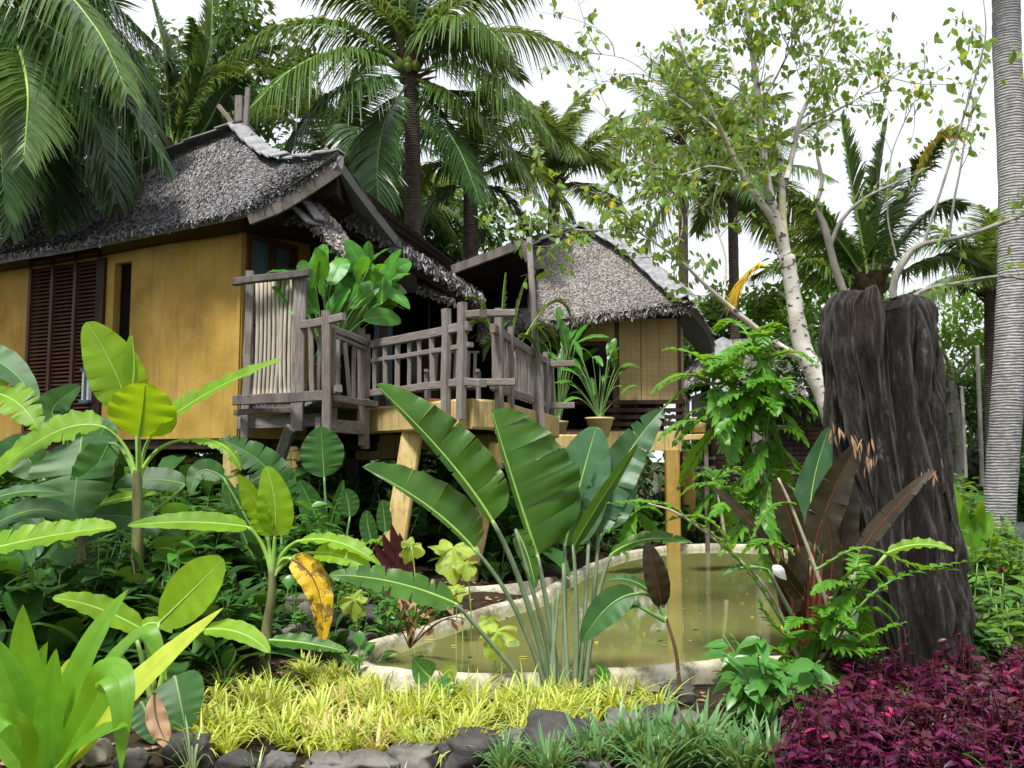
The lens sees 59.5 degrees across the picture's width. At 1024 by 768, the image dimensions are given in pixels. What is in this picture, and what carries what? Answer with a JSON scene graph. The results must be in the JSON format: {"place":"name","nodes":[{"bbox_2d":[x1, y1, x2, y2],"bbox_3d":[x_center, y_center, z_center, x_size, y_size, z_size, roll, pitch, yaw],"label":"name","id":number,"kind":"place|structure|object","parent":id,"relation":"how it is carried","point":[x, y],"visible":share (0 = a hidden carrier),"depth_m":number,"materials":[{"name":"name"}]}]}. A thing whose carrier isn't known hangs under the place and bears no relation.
{"place":"outdoors","nodes":[
{"label":"outdoors","id":0,"kind":"place"},
{"bbox_2d":[0,462,1023,767],"bbox_3d":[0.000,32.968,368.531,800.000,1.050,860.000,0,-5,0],"label":"ground","id":1,"kind":"structure","parent":0,"point":[424,566],"depth_m":6.77,"materials":[{"name":"soil"}]},
{"bbox_2d":[0,344,116,553],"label":"banana plant","id":2,"kind":"object","parent":1,"relation":"on","point":[16,373],"visible":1,"depth_m":6.43,"materials":[{"name":"green plant"}]},
{"bbox_2d":[0,0,178,245],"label":"palm tree","id":3,"kind":"object","parent":1,"relation":"on","point":[31,126],"visible":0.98,"depth_m":11.75,"materials":[{"name":"green plant"}]},
{"bbox_2d":[0,384,185,574],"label":"dark banana plant","id":4,"kind":"object","parent":1,"relation":"on","point":[85,498],"visible":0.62,"depth_m":7.78,"materials":[{"name":"green plant"}]},
{"bbox_2d":[79,738,112,766],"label":"rock","id":5,"kind":"object","parent":1,"relation":"on","point":[100,751],"visible":0.63,"depth_m":4.69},
{"bbox_2d":[0,0,209,228],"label":"palm tree","id":6,"kind":"object","parent":1,"relation":"on","point":[138,155],"visible":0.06,"depth_m":16.25,"materials":[{"name":"green plant"}]},
{"bbox_2d":[0,589,222,767],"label":"strap leaf plant","id":7,"kind":"object","parent":1,"relation":"on","point":[73,709],"visible":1,"depth_m":4.23,"materials":[{"name":"plant"}]},
{"bbox_2d":[111,747,151,767],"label":"rock","id":8,"kind":"object","parent":1,"relation":"on","point":[142,758],"visible":0.84,"depth_m":4.62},
{"bbox_2d":[52,555,270,697],"bbox_3d":[-2.037,1.554,5.392,1.274,1.046,0.451,0,-5,0],"label":"banana plant","id":9,"kind":"object","parent":1,"relation":"on","point":[191,590],"visible":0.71,"depth_m":5.38,"materials":[{"name":"green plant"}]},
{"bbox_2d":[131,670,204,743],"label":"heart leaf plant","id":10,"kind":"object","parent":1,"relation":"on","point":[181,696],"visible":0.66,"depth_m":5.08,"materials":[{"name":"plant"}]},
{"bbox_2d":[127,716,212,767],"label":"blade tuft","id":11,"kind":"object","parent":1,"relation":"on","point":[191,757],"visible":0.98,"depth_m":4.62,"materials":[{"name":"green plant"}]},
{"bbox_2d":[161,732,215,767],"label":"rock","id":12,"kind":"object","parent":1,"relation":"on","point":[168,751],"visible":0.8,"depth_m":4.70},
{"bbox_2d":[145,693,171,747],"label":"fallen leaf","id":13,"kind":"object","parent":12,"relation":"on","point":[157,721],"visible":0.84,"depth_m":4.81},
{"bbox_2d":[90,0,287,459],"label":"palm tree","id":14,"kind":"object","parent":1,"relation":"on","point":[196,112],"visible":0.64,"depth_m":15.44,"materials":[{"name":"green plant"}]},
{"bbox_2d":[0,475,389,692],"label":"undergrowth","id":15,"kind":"object","parent":1,"relation":"on","point":[44,579],"visible":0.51,"depth_m":7.09,"materials":[{"name":"green plant"}]},
{"bbox_2d":[0,321,280,592],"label":"banana plant","id":16,"kind":"object","parent":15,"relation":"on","point":[140,409],"visible":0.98,"depth_m":7.28,"materials":[{"name":"green plant"}]},
{"bbox_2d":[186,435,298,559],"bbox_3d":[-2.824,1.311,9.509,1.189,1.533,0.408,0,-5,0],"label":"dark banana plant","id":17,"kind":"object","parent":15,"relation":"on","point":[198,471],"visible":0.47,"depth_m":9.45,"materials":[{"name":"green plant"}]},
{"bbox_2d":[0,87,454,492],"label":"thatched house","id":18,"kind":"structure","parent":1,"relation":"on","point":[158,269],"depth_m":12.63,"materials":[{"name":"paint"}]},
{"bbox_2d":[119,264,131,341],"bbox_3d":[-5.542,-0.673,12.935,0.348,2.150,0.020,-2,-5,26],"label":"window","id":19,"kind":"structure","parent":18,"relation":"in","point":[126,269],"depth_m":13.00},
{"bbox_2d":[244,232,297,393],"bbox_3d":[-3.348,-0.831,12.322,0.130,2.360,1.004,-2,-5,26],"label":"window","id":20,"kind":"structure","parent":18,"relation":"in","point":[264,254],"depth_m":12.33,"materials":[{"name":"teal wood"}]},
{"bbox_2d":[232,268,377,463],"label":"corner balcony","id":21,"kind":"structure","parent":18,"relation":"attached to","point":[297,403],"depth_m":10.90,"materials":[{"name":"grey wood"}]},
{"bbox_2d":[267,240,411,388],"bbox_3d":[-2.228,-0.863,11.469,1.893,1.865,1.747,0,-5,0],"label":"potted plant","id":22,"kind":"object","parent":21,"relation":"on","point":[354,281],"visible":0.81,"depth_m":11.19,"materials":[{"name":"green plant"}]},
{"bbox_2d":[146,0,322,148],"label":"broadleaf tree","id":23,"kind":"object","parent":1,"relation":"on","point":[229,32],"visible":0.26,"depth_m":24.02,"materials":[{"name":"green plant"}]},
{"bbox_2d":[214,748,261,767],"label":"rock","id":24,"kind":"object","parent":1,"relation":"on","point":[234,758],"visible":0.94,"depth_m":4.54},
{"bbox_2d":[127,466,380,671],"bbox_3d":[-1.864,1.373,6.618,1.843,1.529,0.480,-1,-5,7],"label":"banana plant","id":25,"kind":"object","parent":1,"relation":"on","point":[267,504],"visible":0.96,"depth_m":6.67,"materials":[{"name":"green plant"}]},
{"bbox_2d":[260,750,296,767],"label":"rock","id":26,"kind":"object","parent":1,"relation":"on","point":[277,759],"visible":1,"depth_m":4.56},
{"bbox_2d":[0,431,580,577],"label":"undergrowth","id":27,"kind":"object","parent":1,"relation":"on","point":[427,528],"visible":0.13,"depth_m":12.11,"materials":[{"name":"green plant"}]},
{"bbox_2d":[304,750,355,767],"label":"rock","id":28,"kind":"object","parent":1,"relation":"on","point":[333,759],"visible":0.88,"depth_m":4.55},
{"bbox_2d":[227,43,450,465],"bbox_3d":[-4.423,-2.939,22.407,5.589,11.855,5.543,2,-5,-21],"label":"palm tree","id":29,"kind":"object","parent":1,"relation":"on","point":[341,136],"visible":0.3,"depth_m":22.00,"materials":[{"name":"green plant"}]},
{"bbox_2d":[296,427,391,590],"bbox_3d":[-1.858,1.414,9.909,1.072,1.884,0.146,0,-5,0],"label":"paddle leaf plant","id":30,"kind":"object","parent":1,"relation":"on","point":[319,457],"visible":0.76,"depth_m":9.92,"materials":[{"name":"plant"}]},
{"bbox_2d":[232,556,462,664],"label":"undergrowth","id":31,"kind":"object","parent":1,"relation":"on","point":[287,586],"visible":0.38,"depth_m":7.79,"materials":[{"name":"green plant"}]},
{"bbox_2d":[334,603,385,632],"bbox_3d":[-1.373,2.195,8.286,0.564,0.344,0.501,1,-5,-9],"label":"rock","id":32,"kind":"object","parent":1,"relation":"on","point":[344,624],"visible":0.21,"depth_m":8.11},
{"bbox_2d":[346,749,399,767],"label":"rock","id":33,"kind":"object","parent":1,"relation":"on","point":[367,758],"visible":0.88,"depth_m":4.56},
{"bbox_2d":[312,106,463,260],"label":"palm tree","id":34,"kind":"object","parent":1,"relation":"on","point":[447,226],"visible":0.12,"depth_m":25.79,"materials":[{"name":"green plant"}]},
{"bbox_2d":[374,523,414,575],"bbox_3d":[-1.188,1.738,9.067,0.415,0.676,0.065,0,-5,0],"label":"cordyline","id":35,"kind":"object","parent":1,"relation":"on","point":[387,556],"visible":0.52,"depth_m":9.07,"materials":[{"name":"red plant"}]},
{"bbox_2d":[219,0,593,465],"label":"palm tree","id":36,"kind":"object","parent":1,"relation":"on","point":[412,26],"visible":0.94,"depth_m":16.73,"materials":[{"name":"green plant"}]},
{"bbox_2d":[338,537,478,643],"bbox_3d":[-0.901,1.944,7.727,1.236,1.207,0.450,0,-5,0],"label":"caladium","id":37,"kind":"object","parent":1,"relation":"on","point":[452,566],"visible":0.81,"depth_m":7.78,"materials":[{"name":"green plant"}]},
{"bbox_2d":[387,740,439,767],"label":"rock","id":38,"kind":"object","parent":1,"relation":"on","point":[416,755],"visible":0.89,"depth_m":4.62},
{"bbox_2d":[148,649,697,767],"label":"yellow grass","id":39,"kind":"structure","parent":1,"relation":"on","point":[323,729],"depth_m":5.44,"materials":[{"name":"plant"}]},
{"bbox_2d":[412,658,456,704],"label":"round leaf plant","id":40,"kind":"object","parent":1,"relation":"on","point":[423,670],"visible":0.81,"depth_m":5.81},
{"bbox_2d":[302,399,576,585],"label":"raised deck","id":41,"kind":"structure","parent":1,"relation":"on","point":[409,442],"depth_m":10.82,"materials":[{"name":"yellow wood"}]},
{"bbox_2d":[280,197,485,398],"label":"veranda roof","id":42,"kind":"structure","parent":41,"relation":"on","point":[442,286],"depth_m":12.88,"materials":[{"name":"grey plant"}]},
{"bbox_2d":[424,351,480,398],"bbox_3d":[-0.869,-0.043,13.398,0.800,1.015,0.990,0,-5,0],"label":"deck chair","id":43,"kind":"object","parent":41,"relation":"on","point":[476,375],"visible":0.41,"depth_m":13.63,"materials":[{"name":"grey wood"}]},
{"bbox_2d":[373,269,543,409],"bbox_3d":[-1.850,-0.853,15.103,4.900,2.920,3.550,0,-5,0],"label":"veranda room","id":44,"kind":"object","parent":41,"relation":"on","point":[484,367],"visible":0.18,"depth_m":15.68,"materials":[{"name":"paint"}]},
{"bbox_2d":[361,302,574,448],"bbox_3d":[0.214,0.049,11.574,3.876,1.581,2.798,5,-7,-44],"label":"deck railing","id":45,"kind":"object","parent":41,"relation":"attached to","point":[511,380],"visible":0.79,"depth_m":10.44,"materials":[{"name":"grey wood"}]},
{"bbox_2d":[465,272,572,360],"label":"palm plant","id":46,"kind":"object","parent":41,"relation":"on","point":[530,329],"visible":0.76,"depth_m":12.09,"materials":[{"name":"green plant"}]},
{"bbox_2d":[516,236,544,438],"bbox_3d":[0.264,-0.599,12.237,0.435,2.874,0.132,2,-5,-24],"label":"wooden pole","id":47,"kind":"object","parent":41,"relation":"on","point":[537,361],"visible":0.76,"depth_m":12.24,"materials":[{"name":"grey wood"}]},
{"bbox_2d":[525,308,608,433],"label":"potted plant","id":48,"kind":"object","parent":41,"relation":"on","point":[568,335],"visible":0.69,"depth_m":15.38,"materials":[{"name":"green plant"}]},
{"bbox_2d":[555,338,638,437],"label":"potted plant","id":49,"kind":"object","parent":41,"relation":"on","point":[602,422],"visible":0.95,"depth_m":15.06,"materials":[{"name":"green plant"}]},
{"bbox_2d":[436,727,501,767],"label":"rock","id":50,"kind":"object","parent":1,"relation":"on","point":[460,754],"visible":0.78,"depth_m":4.65,"materials":[{"name":"stone"}]},
{"bbox_2d":[368,52,591,258],"bbox_3d":[-0.905,-2.316,20.228,5.207,10.749,3.047,2,-5,-24],"label":"palm tree","id":51,"kind":"object","parent":1,"relation":"on","point":[470,220],"visible":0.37,"depth_m":20.48,"materials":[{"name":"green plant"}]},
{"bbox_2d":[423,173,539,249],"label":"palm tree","id":52,"kind":"object","parent":1,"relation":"on","point":[455,209],"visible":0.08,"depth_m":28.24,"materials":[{"name":"green plant"}]},
{"bbox_2d":[399,179,571,263],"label":"broadleaf tree","id":53,"kind":"object","parent":1,"relation":"on","point":[490,230],"visible":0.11,"depth_m":26.83,"materials":[{"name":"green plant"}]},
{"bbox_2d":[479,614,518,690],"bbox_3d":[-0.090,1.842,6.091,0.276,0.532,0.172,0,-5,0],"label":"caladium","id":54,"kind":"object","parent":1,"relation":"on","point":[496,634],"visible":0.86,"depth_m":6.07,"materials":[{"name":"yellow plant"}]},
{"bbox_2d":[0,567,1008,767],"bbox_3d":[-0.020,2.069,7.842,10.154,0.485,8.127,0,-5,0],"label":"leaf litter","id":55,"kind":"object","parent":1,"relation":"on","point":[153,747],"visible":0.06,"depth_m":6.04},
{"bbox_2d":[471,725,541,767],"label":"blade tuft","id":56,"kind":"object","parent":1,"relation":"on","point":[502,754],"visible":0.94,"depth_m":4.57,"materials":[{"name":"green plant"}]},
{"bbox_2d":[328,383,691,696],"bbox_3d":[-0.015,1.094,5.992,2.379,2.177,0.549,1,-5,-11],"label":"traveller plant","id":57,"kind":"object","parent":1,"relation":"on","point":[579,487],"visible":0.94,"depth_m":6.06,"materials":[{"name":"green plant"}]},
{"bbox_2d":[466,576,558,594],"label":"garden kerb","id":58,"kind":"structure","parent":1,"relation":"on","point":[512,588],"depth_m":10.41,"materials":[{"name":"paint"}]},
{"bbox_2d":[501,720,597,767],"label":"blade tuft","id":59,"kind":"object","parent":1,"relation":"on","point":[555,758],"visible":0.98,"depth_m":4.53,"materials":[{"name":"green plant"}]},
{"bbox_2d":[519,709,591,764],"bbox_3d":[0.222,1.950,4.904,0.407,0.258,0.348,-2,-5,21],"label":"rock","id":60,"kind":"object","parent":1,"relation":"on","point":[550,720],"visible":0.35,"depth_m":4.86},
{"bbox_2d":[455,88,665,456],"bbox_3d":[1.290,-2.307,23.237,5.326,11.258,4.716,1,-5,-14],"label":"palm tree","id":61,"kind":"object","parent":1,"relation":"on","point":[567,122],"visible":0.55,"depth_m":23.35,"materials":[{"name":"green plant"}]},
{"bbox_2d":[430,220,716,551],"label":"thatched house","id":62,"kind":"structure","parent":1,"relation":"on","point":[637,316],"depth_m":15.85,"materials":[{"name":"plant"}]},
{"bbox_2d":[564,747,611,767],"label":"rock","id":63,"kind":"object","parent":1,"relation":"on","point":[589,762],"visible":0.62,"depth_m":4.56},
{"bbox_2d":[546,709,635,767],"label":"blade tuft","id":64,"kind":"object","parent":1,"relation":"on","point":[588,744],"visible":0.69,"depth_m":4.64,"materials":[{"name":"green plant"}]},
{"bbox_2d":[346,543,848,698],"bbox_3d":[2.205,2.615,10.798,3.698,0.473,10.815,-2,-5,22],"label":"pond basin","id":65,"kind":"object","parent":1,"relation":"on","point":[660,673],"visible":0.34,"depth_m":6.45,"materials":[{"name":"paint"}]},
{"bbox_2d":[370,549,810,672],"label":"pond water","id":66,"kind":"structure","parent":65,"relation":"in","point":[726,605],"depth_m":8.41,"materials":[{"name":"liquid"}]},
{"bbox_2d":[387,592,466,648],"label":"withered plant","id":67,"kind":"object","parent":66,"relation":"in","point":[412,630],"visible":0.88,"depth_m":6.85,"materials":[{"name":"brown plant"}]},
{"bbox_2d":[502,412,708,504],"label":"broadleaf tree","id":68,"kind":"object","parent":1,"relation":"on","point":[650,472],"visible":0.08,"depth_m":22.76,"materials":[{"name":"green plant"}]},
{"bbox_2d":[337,535,889,677],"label":"undergrowth","id":69,"kind":"object","parent":1,"relation":"on","point":[359,639],"visible":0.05,"depth_m":6.59,"materials":[{"name":"green plant"}]},
{"bbox_2d":[568,697,673,760],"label":"blade tuft","id":70,"kind":"object","parent":1,"relation":"on","point":[635,731],"visible":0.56,"depth_m":4.72,"materials":[{"name":"green plant"}]},
{"bbox_2d":[465,478,794,581],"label":"undergrowth","id":71,"kind":"object","parent":1,"relation":"on","point":[495,550],"visible":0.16,"depth_m":15.25,"materials":[{"name":"green plant"}]},
{"bbox_2d":[580,541,681,690],"bbox_3d":[0.760,1.579,5.950,0.705,1.071,0.253,1,-5,-14],"label":"red leaf plant","id":72,"kind":"object","parent":1,"relation":"on","point":[609,606],"visible":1,"depth_m":5.90,"materials":[{"name":"plant"}]},
{"bbox_2d":[604,709,728,767],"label":"blade tuft","id":73,"kind":"object","parent":1,"relation":"on","point":[654,758],"visible":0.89,"depth_m":4.49,"materials":[{"name":"green plant"}]},
{"bbox_2d":[607,685,740,767],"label":"blade tuft","id":74,"kind":"object","parent":1,"relation":"on","point":[667,714],"visible":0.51,"depth_m":4.68,"materials":[{"name":"green plant"}]},
{"bbox_2d":[600,465,752,554],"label":"sapling","id":75,"kind":"object","parent":1,"relation":"on","point":[727,518],"visible":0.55,"depth_m":12.44,"materials":[{"name":"green plant"}]},
{"bbox_2d":[660,680,697,705],"bbox_3d":[1.106,2.065,5.957,0.254,0.146,0.250,0,-5,0],"label":"rock","id":76,"kind":"object","parent":1,"relation":"on","point":[688,699],"visible":0.66,"depth_m":5.89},
{"bbox_2d":[596,57,774,492],"bbox_3d":[5.905,-3.665,30.137,6.072,15.756,5.744,0,-5,0],"label":"palm tree","id":77,"kind":"object","parent":1,"relation":"on","point":[671,101],"visible":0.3,"depth_m":30.45,"materials":[{"name":"green plant"}]},
{"bbox_2d":[681,434,714,550],"bbox_3d":[3.230,2.098,15.477,0.588,2.464,0.500,0,-5,0],"label":"wooden post","id":78,"kind":"object","parent":1,"relation":"on","point":[692,437],"visible":0.45,"depth_m":15.35,"materials":[{"name":"yellow wood"}]},
{"bbox_2d":[682,297,748,407],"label":"broadleaf tree","id":79,"kind":"object","parent":1,"relation":"on","point":[688,345],"visible":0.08,"depth_m":26.01,"materials":[{"name":"green plant"}]},
{"bbox_2d":[657,680,795,767],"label":"blade tuft","id":80,"kind":"object","parent":1,"relation":"on","point":[735,742],"visible":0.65,"depth_m":4.55,"materials":[{"name":"green plant"}]},
{"bbox_2d":[650,318,818,583],"bbox_3d":[1.713,0.729,6.845,1.374,2.547,0.702,0,-5,0],"label":"sapling","id":81,"kind":"object","parent":1,"relation":"on","point":[758,395],"visible":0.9,"depth_m":6.80,"materials":[{"name":"green plant"}]},
{"bbox_2d":[625,75,852,339],"bbox_3d":[6.036,-2.426,24.599,5.850,12.430,6.176,0,-5,0],"label":"palm tree","id":82,"kind":"object","parent":1,"relation":"on","point":[745,203],"visible":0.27,"depth_m":24.41,"materials":[{"name":"green plant"}]},
{"bbox_2d":[473,0,1006,423],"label":"birch like tree","id":83,"kind":"object","parent":1,"relation":"on","point":[738,161],"visible":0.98,"depth_m":8.98,"materials":[{"name":"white plant"}]},
{"bbox_2d":[680,337,820,502],"bbox_3d":[5.698,1.024,23.202,3.770,4.723,4.609,0,-5,0],"label":"garden hut","id":84,"kind":"object","parent":1,"relation":"on","point":[798,452],"visible":0.17,"depth_m":21.99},
{"bbox_2d":[683,279,822,358],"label":"broadleaf tree","id":85,"kind":"object","parent":1,"relation":"on","point":[751,313],"visible":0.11,"depth_m":26.22,"materials":[{"name":"green plant"}]},
{"bbox_2d":[696,704,836,767],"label":"blade tuft","id":86,"kind":"object","parent":1,"relation":"on","point":[772,733],"visible":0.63,"depth_m":4.45,"materials":[{"name":"green plant"}]},
{"bbox_2d":[701,633,838,731],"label":"broadleaf shrub","id":87,"kind":"object","parent":1,"relation":"on","point":[749,678],"visible":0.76,"depth_m":5.09,"materials":[{"name":"green plant"}]},
{"bbox_2d":[744,316,822,445],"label":"broadleaf tree","id":88,"kind":"object","parent":1,"relation":"on","point":[790,361],"visible":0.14,"depth_m":21.95,"materials":[{"name":"green plant"}]},
{"bbox_2d":[605,478,966,690],"bbox_3d":[1.767,1.406,5.900,2.292,1.573,0.709,0,-5,0],"label":"sapling","id":89,"kind":"object","parent":1,"relation":"on","point":[832,617],"visible":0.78,"depth_m":5.82,"materials":[{"name":"green plant"}]},
{"bbox_2d":[745,227,893,378],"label":"broadleaf tree","id":90,"kind":"object","parent":1,"relation":"on","point":[824,297],"visible":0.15,"depth_m":24.81,"materials":[{"name":"green plant"}]},
{"bbox_2d":[712,422,953,656],"bbox_3d":[2.161,1.133,6.203,1.619,1.768,0.767,0,-5,0],"label":"red banana plant","id":91,"kind":"object","parent":1,"relation":"on","point":[824,497],"visible":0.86,"depth_m":6.14,"materials":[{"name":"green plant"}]},
{"bbox_2d":[725,109,996,315],"bbox_3d":[5.986,-0.828,15.750,4.622,7.741,3.420,0,-5,0],"label":"palm tree","id":92,"kind":"object","parent":1,"relation":"on","point":[872,246],"visible":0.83,"depth_m":15.22,"materials":[{"name":"green plant"}]},
{"bbox_2d":[763,628,1023,767],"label":"purple plants","id":93,"kind":"object","parent":1,"relation":"on","point":[851,730],"visible":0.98,"depth_m":4.59,"materials":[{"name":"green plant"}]},
{"bbox_2d":[778,473,1015,602],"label":"undergrowth","id":94,"kind":"object","parent":1,"relation":"on","point":[975,499],"visible":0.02,"depth_m":8.46,"materials":[{"name":"green plant"}]},
{"bbox_2d":[817,285,980,681],"bbox_3d":[2.996,0.738,6.949,1.121,2.959,0.883,0,-5,0],"label":"tree stump","id":95,"kind":"object","parent":1,"relation":"on","point":[884,376],"visible":0.77,"depth_m":6.74,"materials":[{"name":"brown wood"}]},
{"bbox_2d":[785,0,1023,305],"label":"bare tree","id":96,"kind":"object","parent":1,"relation":"on","point":[829,239],"visible":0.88,"depth_m":10.69,"materials":[{"name":"grey plant"}]},
{"bbox_2d":[902,276,983,491],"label":"broadleaf tree","id":97,"kind":"object","parent":1,"relation":"on","point":[962,340],"visible":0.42,"depth_m":21.85,"materials":[{"name":"green plant"}]},
{"bbox_2d":[900,204,997,463],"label":"palm tree","id":98,"kind":"object","parent":1,"relation":"on","point":[985,242],"visible":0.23,"depth_m":19.04,"materials":[{"name":"green plant"}]},
{"bbox_2d":[955,473,984,512],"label":"undergrowth","id":99,"kind":"object","parent":1,"relation":"on","point":[964,493],"visible":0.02,"depth_m":14.11,"materials":[{"name":"green plant"}]},
{"bbox_2d":[954,485,998,562],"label":"strap leaf plant","id":100,"kind":"object","parent":1,"relation":"on","point":[979,526],"visible":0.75,"depth_m":9.19,"materials":[{"name":"plant"}]},
{"bbox_2d":[975,345,983,485],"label":"sapling","id":101,"kind":"object","parent":1,"relation":"on","point":[979,409],"visible":1,"depth_m":17.99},
{"bbox_2d":[945,367,1023,505],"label":"broadleaf tree","id":102,"kind":"object","parent":1,"relation":"on","point":[970,400],"visible":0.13,"depth_m":22.35,"materials":[{"name":"green plant"}]},
{"bbox_2d":[950,430,1023,520],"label":"undergrowth","id":103,"kind":"object","parent":1,"relation":"on","point":[1020,505],"visible":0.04,"depth_m":21.97,"materials":[{"name":"green plant"}]},
{"bbox_2d":[967,558,1023,660],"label":"ginger shrub","id":104,"kind":"object","parent":1,"relation":"on","point":[1002,635],"visible":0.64,"depth_m":7.11,"materials":[{"name":"green plant"}]},
{"bbox_2d":[968,511,1023,658],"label":"undergrowth","id":105,"kind":"object","parent":1,"relation":"on","point":[1008,548],"visible":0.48,"depth_m":8.70,"materials":[{"name":"green plant"}]},
{"bbox_2d":[983,0,1023,572],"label":"palm tree","id":106,"kind":"object","parent":1,"relation":"on","point":[1002,464],"visible":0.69,"depth_m":12.03,"materials":[{"name":"grey plant"}]},
{"bbox_2d":[1,0,1023,461],"label":"sky","id":107,"kind":"structure","parent":0,"point":[626,23],"materials":[{"name":"white"}]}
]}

